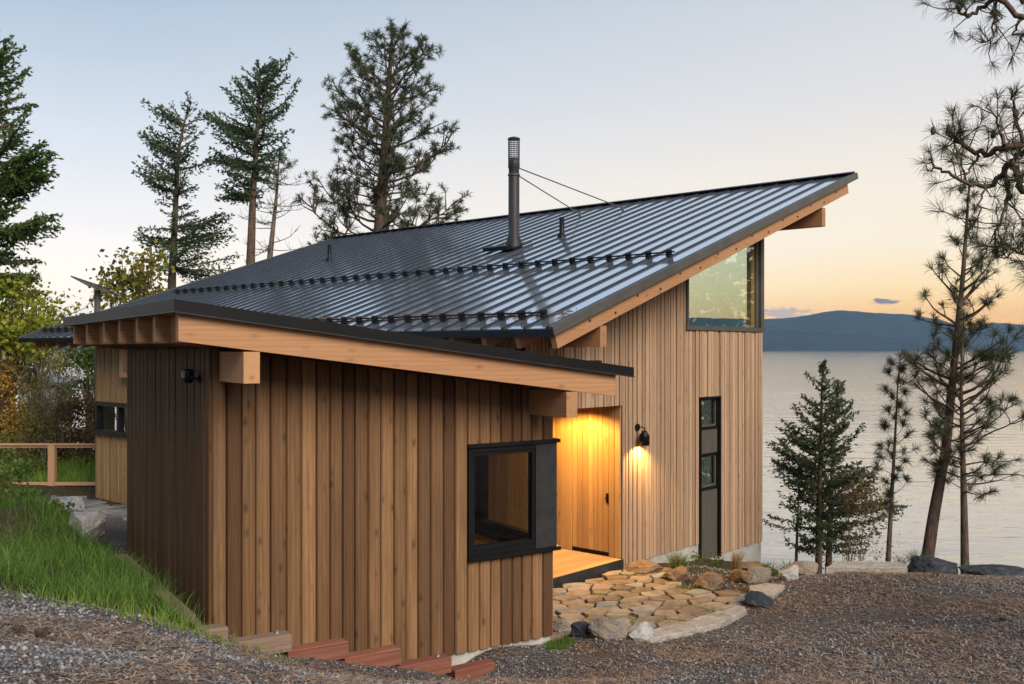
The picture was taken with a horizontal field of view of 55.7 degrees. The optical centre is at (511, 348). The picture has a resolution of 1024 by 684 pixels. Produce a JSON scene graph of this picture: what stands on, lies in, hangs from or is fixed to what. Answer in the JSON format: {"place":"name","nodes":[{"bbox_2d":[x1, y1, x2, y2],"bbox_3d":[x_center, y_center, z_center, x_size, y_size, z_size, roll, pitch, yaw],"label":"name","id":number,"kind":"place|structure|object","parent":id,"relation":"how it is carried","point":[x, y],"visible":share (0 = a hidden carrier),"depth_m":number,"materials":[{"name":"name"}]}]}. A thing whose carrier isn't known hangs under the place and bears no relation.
{"place":"outdoors","nodes":[
{"label":"outdoors","id":0,"kind":"place"},
{"bbox_2d":[0,450,94,485],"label":"grass","id":1,"kind":"structure","parent":0,"point":[72,465],"depth_m":24.87,"materials":[{"name":"green plant"}]},
{"bbox_2d":[0,481,208,628],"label":"grass","id":2,"kind":"structure","parent":0,"point":[103,558],"depth_m":9.41,"materials":[{"name":"green plant"}]},
{"bbox_2d":[0,351,1023,575],"bbox_3d":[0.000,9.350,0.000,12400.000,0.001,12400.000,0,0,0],"label":"lake","id":3,"kind":"structure","parent":0,"point":[996,529],"depth_m":84.73,"materials":[{"name":"beige liquid"}]},
{"bbox_2d":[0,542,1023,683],"bbox_3d":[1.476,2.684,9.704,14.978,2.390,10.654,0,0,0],"label":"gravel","id":4,"kind":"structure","parent":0,"point":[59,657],"depth_m":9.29,"materials":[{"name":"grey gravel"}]},
{"bbox_2d":[12,625,24,633],"bbox_3d":[-3.078,1.753,6.032,0.080,0.062,0.062,0,0,-12],"label":"pine cone","id":5,"kind":"object","parent":4,"relation":"on","point":[19,629],"visible":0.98,"depth_m":6.02,"materials":[{"name":"brown plant"}]},
{"bbox_2d":[34,628,47,637],"bbox_3d":[-2.944,1.778,6.046,0.080,0.062,0.062,0,0,-13],"label":"pine cone","id":6,"kind":"object","parent":4,"relation":"on","point":[40,632],"visible":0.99,"depth_m":6.03,"materials":[{"name":"brown plant"}]},
{"bbox_2d":[692,572,724,590],"bbox_3d":[2.801,3.313,13.776,0.447,0.251,0.359,0,0,-31],"label":"boulder","id":7,"kind":"object","parent":4,"relation":"on","point":[712,581],"visible":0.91,"depth_m":13.68,"materials":[{"name":"brown stone"}]},
{"bbox_2d":[0,448,1023,683],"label":"ground","id":8,"kind":"structure","parent":0,"point":[116,529],"depth_m":10.68,"materials":[{"name":"gravel"}]},
{"bbox_2d":[0,354,38,457],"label":"shrub","id":9,"kind":"object","parent":8,"relation":"on","point":[5,378],"visible":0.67,"depth_m":26.30,"materials":[{"name":"green plant"}]},
{"bbox_2d":[0,446,55,508],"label":"weed","id":10,"kind":"object","parent":8,"relation":"on","point":[6,472],"visible":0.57,"depth_m":12.19,"materials":[{"name":"green plant"}]},
{"bbox_2d":[0,34,65,329],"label":"fir tree","id":11,"kind":"object","parent":8,"relation":"on","point":[18,178],"visible":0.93,"depth_m":26.98,"materials":[{"name":"green plant"}]},
{"bbox_2d":[0,402,71,469],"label":"shrub","id":12,"kind":"object","parent":8,"relation":"on","point":[23,453],"visible":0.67,"depth_m":25.56,"materials":[{"name":"green plant"}]},
{"bbox_2d":[14,287,60,449],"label":"broadleaf tree","id":13,"kind":"object","parent":8,"relation":"on","point":[45,296],"visible":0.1,"depth_m":30.93,"materials":[{"name":"green plant"}]},
{"bbox_2d":[0,319,81,455],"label":"shrub","id":14,"kind":"object","parent":8,"relation":"on","point":[34,380],"visible":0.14,"depth_m":28.05,"materials":[{"name":"green plant"}]},
{"bbox_2d":[0,266,93,462],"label":"maple tree","id":15,"kind":"object","parent":8,"relation":"on","point":[13,346],"visible":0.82,"depth_m":26.59,"materials":[{"name":"green plant"}]},
{"bbox_2d":[0,346,94,468],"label":"shrub","id":16,"kind":"object","parent":8,"relation":"on","point":[54,440],"visible":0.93,"depth_m":25.93,"materials":[{"name":"brown plant"}]},
{"bbox_2d":[0,443,94,485],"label":"railing","id":17,"kind":"object","parent":8,"relation":"on","point":[52,463],"visible":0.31,"depth_m":23.57,"materials":[{"name":"brown wood"}]},
{"bbox_2d":[19,371,76,442],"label":"shrub","id":18,"kind":"object","parent":8,"relation":"on","point":[55,385],"visible":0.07,"depth_m":44.38,"materials":[{"name":"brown plant"}]},
{"bbox_2d":[2,385,94,463],"bbox_3d":[-12.691,2.188,27.069,3.340,2.347,3.346,0,0,-38],"label":"shrub","id":19,"kind":"object","parent":8,"relation":"on","point":[62,453],"visible":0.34,"depth_m":26.59,"materials":[{"name":"green plant"}]},
{"bbox_2d":[34,489,81,523],"bbox_3d":[-6.500,2.365,13.401,0.934,0.860,0.884,0,0,0],"label":"weed","id":20,"kind":"object","parent":8,"relation":"on","point":[60,505],"visible":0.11,"depth_m":13.47,"materials":[{"name":"green plant"}]},
{"bbox_2d":[59,496,86,514],"bbox_3d":[-7.151,2.666,15.618,0.666,0.591,0.532,0,0,-12],"label":"boulder","id":21,"kind":"object","parent":8,"relation":"on","point":[77,500],"visible":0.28,"depth_m":15.56,"materials":[{"name":"grey stone"}]},
{"bbox_2d":[55,346,93,441],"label":"broadleaf tree","id":22,"kind":"object","parent":8,"relation":"on","point":[86,355],"visible":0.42,"depth_m":29.69,"materials":[{"name":"green plant"}]},
{"bbox_2d":[37,495,126,520],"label":"path","id":23,"kind":"structure","parent":8,"relation":"on","point":[118,511],"depth_m":20.23,"materials":[{"name":"stone"}]},
{"bbox_2d":[52,387,115,465],"bbox_3d":[-11.541,2.209,26.464,1.857,2.319,1.977,0,0,-45],"label":"shrub","id":24,"kind":"object","parent":8,"relation":"on","point":[83,436],"visible":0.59,"depth_m":26.21,"materials":[{"name":"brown plant"}]},
{"bbox_2d":[68,511,106,545],"bbox_3d":[-6.004,2.564,13.626,0.529,0.556,0.424,0,0,0],"label":"boulder","id":25,"kind":"object","parent":8,"relation":"on","point":[97,519],"visible":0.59,"depth_m":13.56,"materials":[{"name":"grey stone"}]},
{"bbox_2d":[62,276,119,461],"bbox_3d":[-11.851,0.712,27.000,1.432,5.430,1.000,0,0,0],"label":"solar panel","id":26,"kind":"object","parent":8,"relation":"on","point":[97,299],"visible":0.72,"depth_m":26.93,"materials":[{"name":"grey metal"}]},
{"bbox_2d":[85,239,178,431],"bbox_3d":[-11.690,0.052,30.007,3.098,7.019,3.605,0,0,-42],"label":"maple tree","id":27,"kind":"object","parent":8,"relation":"on","point":[139,285],"visible":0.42,"depth_m":29.64,"materials":[{"name":"green plant"}]},
{"bbox_2d":[0,576,308,662],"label":"sparse grass","id":28,"kind":"structure","parent":8,"relation":"on","point":[130,612],"depth_m":7.71,"materials":[{"name":"green plant"}]},
{"bbox_2d":[114,554,195,623],"bbox_3d":[-3.791,2.585,10.139,0.140,0.330,3.000,0,0,-33],"label":"timber","id":29,"kind":"object","parent":8,"relation":"on","point":[175,601],"visible":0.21,"depth_m":9.50,"materials":[{"name":"brown wood"}]},
{"bbox_2d":[131,90,245,288],"bbox_3d":[-10.748,-2.434,32.009,3.403,12.111,3.372,0,0,-42],"label":"fir tree","id":30,"kind":"object","parent":8,"relation":"on","point":[173,243],"visible":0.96,"depth_m":31.91,"materials":[{"name":"green plant"}]},
{"bbox_2d":[198,623,227,639],"bbox_3d":[-2.805,2.576,8.636,0.500,0.160,0.160,0,0,-30],"label":"timber","id":31,"kind":"object","parent":8,"relation":"on","point":[222,628],"visible":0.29,"depth_m":8.67,"materials":[{"name":"brown wood"}]},
{"bbox_2d":[194,47,302,264],"bbox_3d":[-8.404,-2.880,30.953,3.306,13.125,3.403,0,0,0],"label":"fir tree","id":32,"kind":"object","parent":8,"relation":"on","point":[242,134],"visible":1,"depth_m":30.84,"materials":[{"name":"green plant"}]},
{"bbox_2d":[230,630,291,653],"bbox_3d":[-2.359,2.722,8.925,0.620,0.190,0.160,0,0,-31],"label":"timber","id":33,"kind":"object","parent":8,"relation":"on","point":[278,640],"visible":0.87,"depth_m":8.93,"materials":[{"name":"brown wood"}]},
{"bbox_2d":[237,146,317,259],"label":"dead tree","id":34,"kind":"object","parent":8,"relation":"on","point":[270,248],"visible":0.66,"depth_m":32.96,"materials":[{"name":"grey plant"}]},
{"bbox_2d":[283,637,347,659],"bbox_3d":[-1.872,2.898,9.235,0.600,0.160,0.160,0,0,-32],"label":"timber","id":35,"kind":"object","parent":8,"relation":"on","point":[334,649],"visible":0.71,"depth_m":9.21,"materials":[{"name":"red wood"}]},
{"bbox_2d":[62,299,634,665],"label":"garden studio","id":36,"kind":"structure","parent":8,"relation":"on","point":[301,480],"depth_m":9.90,"materials":[{"name":"brown wood"}]},
{"bbox_2d":[181,369,200,382],"bbox_3d":[-3.060,0.263,9.294,0.222,0.140,0.116,0,0,13],"label":"security camera","id":37,"kind":"object","parent":36,"relation":"attached to","point":[187,375],"visible":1,"depth_m":9.27,"materials":[{"name":"black paint"}]},
{"bbox_2d":[467,438,560,561],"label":"corner window","id":38,"kind":"structure","parent":36,"relation":"in","point":[540,536],"depth_m":11.01,"materials":[{"name":"black paint"}]},
{"bbox_2d":[341,644,400,666],"bbox_3d":[-1.399,3.058,9.538,0.600,0.160,0.160,0,0,-33],"label":"timber","id":39,"kind":"object","parent":8,"relation":"on","point":[389,655],"visible":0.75,"depth_m":9.52,"materials":[{"name":"red wood"}]},
{"bbox_2d":[290,16,474,244],"bbox_3d":[-4.191,-3.225,32.889,5.977,16.185,5.412,0,0,0],"label":"pine tree","id":40,"kind":"object","parent":8,"relation":"on","point":[383,217],"visible":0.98,"depth_m":32.44,"materials":[{"name":"green plant"}]},
{"bbox_2d":[394,653,451,674],"bbox_3d":[-0.922,3.231,9.842,0.620,0.190,0.160,0,0,-34],"label":"timber","id":41,"kind":"object","parent":8,"relation":"on","point":[439,664],"visible":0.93,"depth_m":9.85,"materials":[{"name":"red wood"}]},
{"bbox_2d":[18,136,857,587],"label":"lake house","id":42,"kind":"structure","parent":8,"relation":"on","point":[606,282],"depth_m":16.58,"materials":[{"name":"brown wood"}]},
{"bbox_2d":[92,401,126,437],"bbox_3d":[-8.456,1.535,20.975,2.400,0.720,0.180,0,0,42],"label":"side window","id":43,"kind":"structure","parent":42,"relation":"in","point":[119,431],"depth_m":21.16,"materials":[{"name":"black paint"}]},
{"bbox_2d":[572,406,608,555],"bbox_3d":[1.238,2.050,15.294,0.736,2.357,0.110,0,0,42],"label":"door","id":44,"kind":"structure","parent":42,"relation":"in","point":[590,428],"depth_m":15.28,"materials":[{"name":"brown wood"}]},
{"bbox_2d":[635,424,649,445],"bbox_3d":[2.036,1.340,15.081,0.222,0.329,0.160,0,0,42],"label":"wall lamp","id":45,"kind":"object","parent":42,"relation":"attached to","point":[644,438],"visible":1,"depth_m":15.01,"materials":[{"name":"black metal"}]},
{"bbox_2d":[698,396,720,559],"bbox_3d":[3.394,2.245,16.851,0.170,2.820,0.684,0,0,42],"label":"slit window","id":46,"kind":"structure","parent":42,"relation":"in","point":[709,434],"depth_m":16.93,"materials":[{"name":"black paint"}]},
{"bbox_2d":[686,239,765,331],"bbox_3d":[3.788,-1.383,17.283,0.180,2.136,2.760,0,0,42],"label":"clerestory window","id":47,"kind":"structure","parent":42,"relation":"in","point":[755,252],"depth_m":18.09,"materials":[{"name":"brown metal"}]},
{"bbox_2d":[447,658,494,679],"bbox_3d":[-0.425,3.393,10.162,0.500,0.160,0.160,0,0,-35],"label":"timber","id":48,"kind":"object","parent":8,"relation":"on","point":[479,668],"visible":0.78,"depth_m":10.11,"materials":[{"name":"red wood"}]},
{"bbox_2d":[542,636,575,649],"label":"grass","id":49,"kind":"structure","parent":8,"relation":"on","point":[567,643],"depth_m":11.05,"materials":[{"name":"green plant"}]},
{"bbox_2d":[553,618,570,635],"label":"rock","id":50,"kind":"object","parent":8,"relation":"on","point":[561,625],"visible":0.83,"depth_m":11.37,"materials":[{"name":"beige stone"}]},
{"bbox_2d":[570,621,589,637],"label":"rock","id":51,"kind":"object","parent":8,"relation":"on","point":[579,629],"visible":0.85,"depth_m":11.32,"materials":[{"name":"black stone"}]},
{"bbox_2d":[588,615,630,639],"bbox_3d":[1.121,3.265,11.222,0.493,0.375,0.394,0,0,0],"label":"boulder","id":52,"kind":"object","parent":8,"relation":"on","point":[614,627],"visible":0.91,"depth_m":11.07,"materials":[{"name":"beige stone"}]},
{"bbox_2d":[629,621,653,641],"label":"rock","id":53,"kind":"object","parent":8,"relation":"on","point":[643,632],"visible":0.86,"depth_m":11.09,"materials":[{"name":"white stone"}]},
{"bbox_2d":[627,559,662,574],"bbox_3d":[2.008,3.324,14.621,0.645,0.202,0.469,0,0,-31],"label":"boulder","id":54,"kind":"object","parent":8,"relation":"on","point":[642,566],"visible":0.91,"depth_m":14.49,"materials":[{"name":"brown stone"}]},
{"bbox_2d":[550,567,745,641],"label":"patio","id":55,"kind":"structure","parent":8,"relation":"on","point":[647,603],"depth_m":12.87,"materials":[{"name":"stone"}]},
{"bbox_2d":[553,569,742,636],"bbox_3d":[1.502,3.340,12.798,3.681,0.080,2.393,0,0,-43],"label":"moss","id":56,"kind":"object","parent":55,"relation":"on","point":[656,621],"visible":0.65,"depth_m":12.89,"materials":[{"name":"green plant"}]},
{"bbox_2d":[654,551,694,568],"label":"grass tuft","id":57,"kind":"object","parent":8,"relation":"on","point":[677,562],"visible":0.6,"depth_m":14.71,"materials":[{"name":"green plant"}]},
{"bbox_2d":[662,565,693,582],"bbox_3d":[2.396,3.305,14.041,0.394,0.287,0.326,0,0,43],"label":"boulder","id":58,"kind":"object","parent":8,"relation":"on","point":[680,572],"visible":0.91,"depth_m":13.96,"materials":[{"name":"brown stone"}]},
{"bbox_2d":[650,606,746,642],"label":"stone slab","id":59,"kind":"structure","parent":8,"relation":"on","point":[713,621],"depth_m":11.63,"materials":[{"name":"beige stone"}]},
{"bbox_2d":[687,549,725,568],"bbox_3d":[3.090,3.439,15.380,0.593,0.470,0.539,0,0,0],"label":"shrub","id":60,"kind":"object","parent":8,"relation":"on","point":[710,554],"visible":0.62,"depth_m":15.33,"materials":[{"name":"green plant"}]},
{"bbox_2d":[729,549,745,569],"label":"grass tuft","id":61,"kind":"object","parent":8,"relation":"on","point":[736,562],"visible":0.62,"depth_m":14.77,"materials":[{"name":"brown plant"}]},
{"bbox_2d":[729,594,745,602],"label":"stone slab","id":62,"kind":"structure","parent":8,"relation":"on","point":[740,599],"depth_m":12.79,"materials":[{"name":"grey stone"}]},
{"bbox_2d":[729,569,752,583],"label":"rock","id":63,"kind":"object","parent":8,"relation":"on","point":[740,576],"visible":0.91,"depth_m":13.96,"materials":[{"name":"brown stone"}]},
{"bbox_2d":[739,561,762,570],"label":"rock","id":64,"kind":"object","parent":8,"relation":"on","point":[746,565],"visible":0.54,"depth_m":14.94,"materials":[{"name":"brown stone"}]},
{"bbox_2d":[744,590,773,607],"bbox_3d":[3.232,3.297,12.653,0.412,0.277,0.329,0,0,0],"label":"rock","id":65,"kind":"object","parent":8,"relation":"on","point":[757,599],"visible":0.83,"depth_m":12.57,"materials":[{"name":"grey stone"}]},
{"bbox_2d":[747,566,770,582],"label":"boulder","id":66,"kind":"object","parent":8,"relation":"on","point":[762,574],"visible":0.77,"depth_m":14.06,"materials":[{"name":"beige stone"}]},
{"bbox_2d":[744,557,783,576],"bbox_3d":[3.918,3.407,14.957,0.816,0.385,0.811,0,0,-44],"label":"grass tuft","id":67,"kind":"object","parent":8,"relation":"on","point":[773,571],"visible":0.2,"depth_m":14.93,"materials":[{"name":"green plant"}]},
{"bbox_2d":[749,583,784,598],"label":"stone slab","id":68,"kind":"structure","parent":8,"relation":"on","point":[773,591],"depth_m":13.37,"materials":[{"name":"beige stone"}]},
{"bbox_2d":[766,556,803,576],"bbox_3d":[4.284,3.416,14.960,0.801,0.422,0.795,0,0,35],"label":"grass tuft","id":69,"kind":"object","parent":8,"relation":"on","point":[782,564],"visible":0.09,"depth_m":15.01,"materials":[{"name":"green plant"}]},
{"bbox_2d":[778,565,798,580],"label":"boulder","id":70,"kind":"object","parent":8,"relation":"on","point":[789,573],"visible":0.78,"depth_m":14.08,"materials":[{"name":"grey stone"}]},
{"bbox_2d":[763,464,818,560],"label":"fir tree","id":71,"kind":"object","parent":8,"relation":"on","point":[797,522],"visible":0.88,"depth_m":18.89,"materials":[{"name":"green plant"}]},
{"bbox_2d":[786,561,818,576],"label":"boulder","id":72,"kind":"object","parent":8,"relation":"on","point":[806,568],"visible":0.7,"depth_m":14.60,"materials":[{"name":"beige stone"}]},
{"bbox_2d":[765,359,865,573],"bbox_3d":[5.969,2.884,19.081,1.929,5.392,1.909,0,0,18],"label":"fir tree","id":73,"kind":"object","parent":8,"relation":"on","point":[820,447],"visible":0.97,"depth_m":18.94,"materials":[{"name":"green plant"}]},
{"bbox_2d":[802,379,913,573],"bbox_3d":[6.809,3.334,19.746,2.062,5.481,1.829,0,0,-29],"label":"fir tree","id":74,"kind":"object","parent":8,"relation":"on","point":[842,524],"visible":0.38,"depth_m":19.45,"materials":[{"name":"green plant"}]},
{"bbox_2d":[810,464,907,570],"bbox_3d":[6.683,4.101,18.914,1.875,3.793,2.168,0,0,0],"label":"shrub","id":75,"kind":"object","parent":8,"relation":"on","point":[847,558],"visible":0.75,"depth_m":18.83,"materials":[{"name":"green plant"}]},
{"bbox_2d":[826,561,907,573],"bbox_3d":[5.394,3.392,14.786,1.292,0.216,0.412,0,0,3],"label":"stone slab","id":76,"kind":"object","parent":8,"relation":"on","point":[869,566],"visible":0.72,"depth_m":14.62,"materials":[{"name":"beige stone"}]},
{"bbox_2d":[869,350,922,561],"bbox_3d":[6.227,2.020,15.802,0.910,4.059,0.895,0,0,0],"label":"pine tree","id":77,"kind":"object","parent":8,"relation":"on","point":[898,406],"visible":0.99,"depth_m":15.78,"materials":[{"name":"green plant"}]},
{"bbox_2d":[891,554,908,563],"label":"grass tuft","id":78,"kind":"object","parent":8,"relation":"on","point":[899,559],"visible":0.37,"depth_m":15.68,"materials":[{"name":"green plant"}]},
{"bbox_2d":[899,547,937,564],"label":"grass tuft","id":79,"kind":"object","parent":8,"relation":"on","point":[913,553],"visible":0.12,"depth_m":15.35,"materials":[{"name":"green plant"}]},
{"bbox_2d":[907,556,958,574],"bbox_3d":[6.325,3.294,14.524,0.759,0.337,0.607,0,0,0],"label":"boulder","id":80,"kind":"object","parent":8,"relation":"on","point":[921,564],"visible":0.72,"depth_m":14.37,"materials":[{"name":"grey stone"}]},
{"bbox_2d":[896,173,1007,556],"bbox_3d":[7.048,0.562,15.608,1.932,6.845,1.477,0,0,0],"label":"pine tree","id":81,"kind":"object","parent":8,"relation":"on","point":[930,534],"visible":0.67,"depth_m":15.55,"materials":[{"name":"green plant"}]},
{"bbox_2d":[910,0,1023,288],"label":"pine tree","id":82,"kind":"object","parent":8,"relation":"on","point":[1011,146],"visible":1,"depth_m":8.76,"materials":[{"name":"green plant"}]},
{"bbox_2d":[912,314,1023,574],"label":"pine tree","id":83,"kind":"object","parent":8,"relation":"on","point":[963,447],"visible":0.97,"depth_m":15.13,"materials":[{"name":"green plant"}]},
{"bbox_2d":[957,564,1023,576],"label":"boulder","id":84,"kind":"object","parent":8,"relation":"on","point":[1001,570],"visible":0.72,"depth_m":13.99,"materials":[{"name":"grey stone"}]},
{"bbox_2d":[999,616,1006,621],"bbox_3d":[5.548,3.061,10.941,0.080,0.062,0.062,0,0,25],"label":"pine cone","id":85,"kind":"object","parent":8,"relation":"on","point":[1002,618],"visible":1,"depth_m":10.92,"materials":[{"name":"brown plant"}]},
{"bbox_2d":[0,0,1023,327],"label":"sky","id":86,"kind":"structure","parent":0,"point":[606,100],"materials":[{"name":"blue"}]},
{"bbox_2d":[14,310,1023,345],"bbox_3d":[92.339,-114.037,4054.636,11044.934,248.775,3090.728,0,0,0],"label":"hills","id":87,"kind":"structure","parent":0,"point":[904,326],"depth_m":4829.04,"materials":[{"name":"blue"}]},
{"bbox_2d":[49,330,1023,350],"bbox_3d":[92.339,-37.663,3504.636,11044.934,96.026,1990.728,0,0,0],"label":"foothills","id":88,"kind":"structure","parent":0,"point":[777,340],"depth_m":4182.39,"materials":[{"name":"blue"}]}
]}

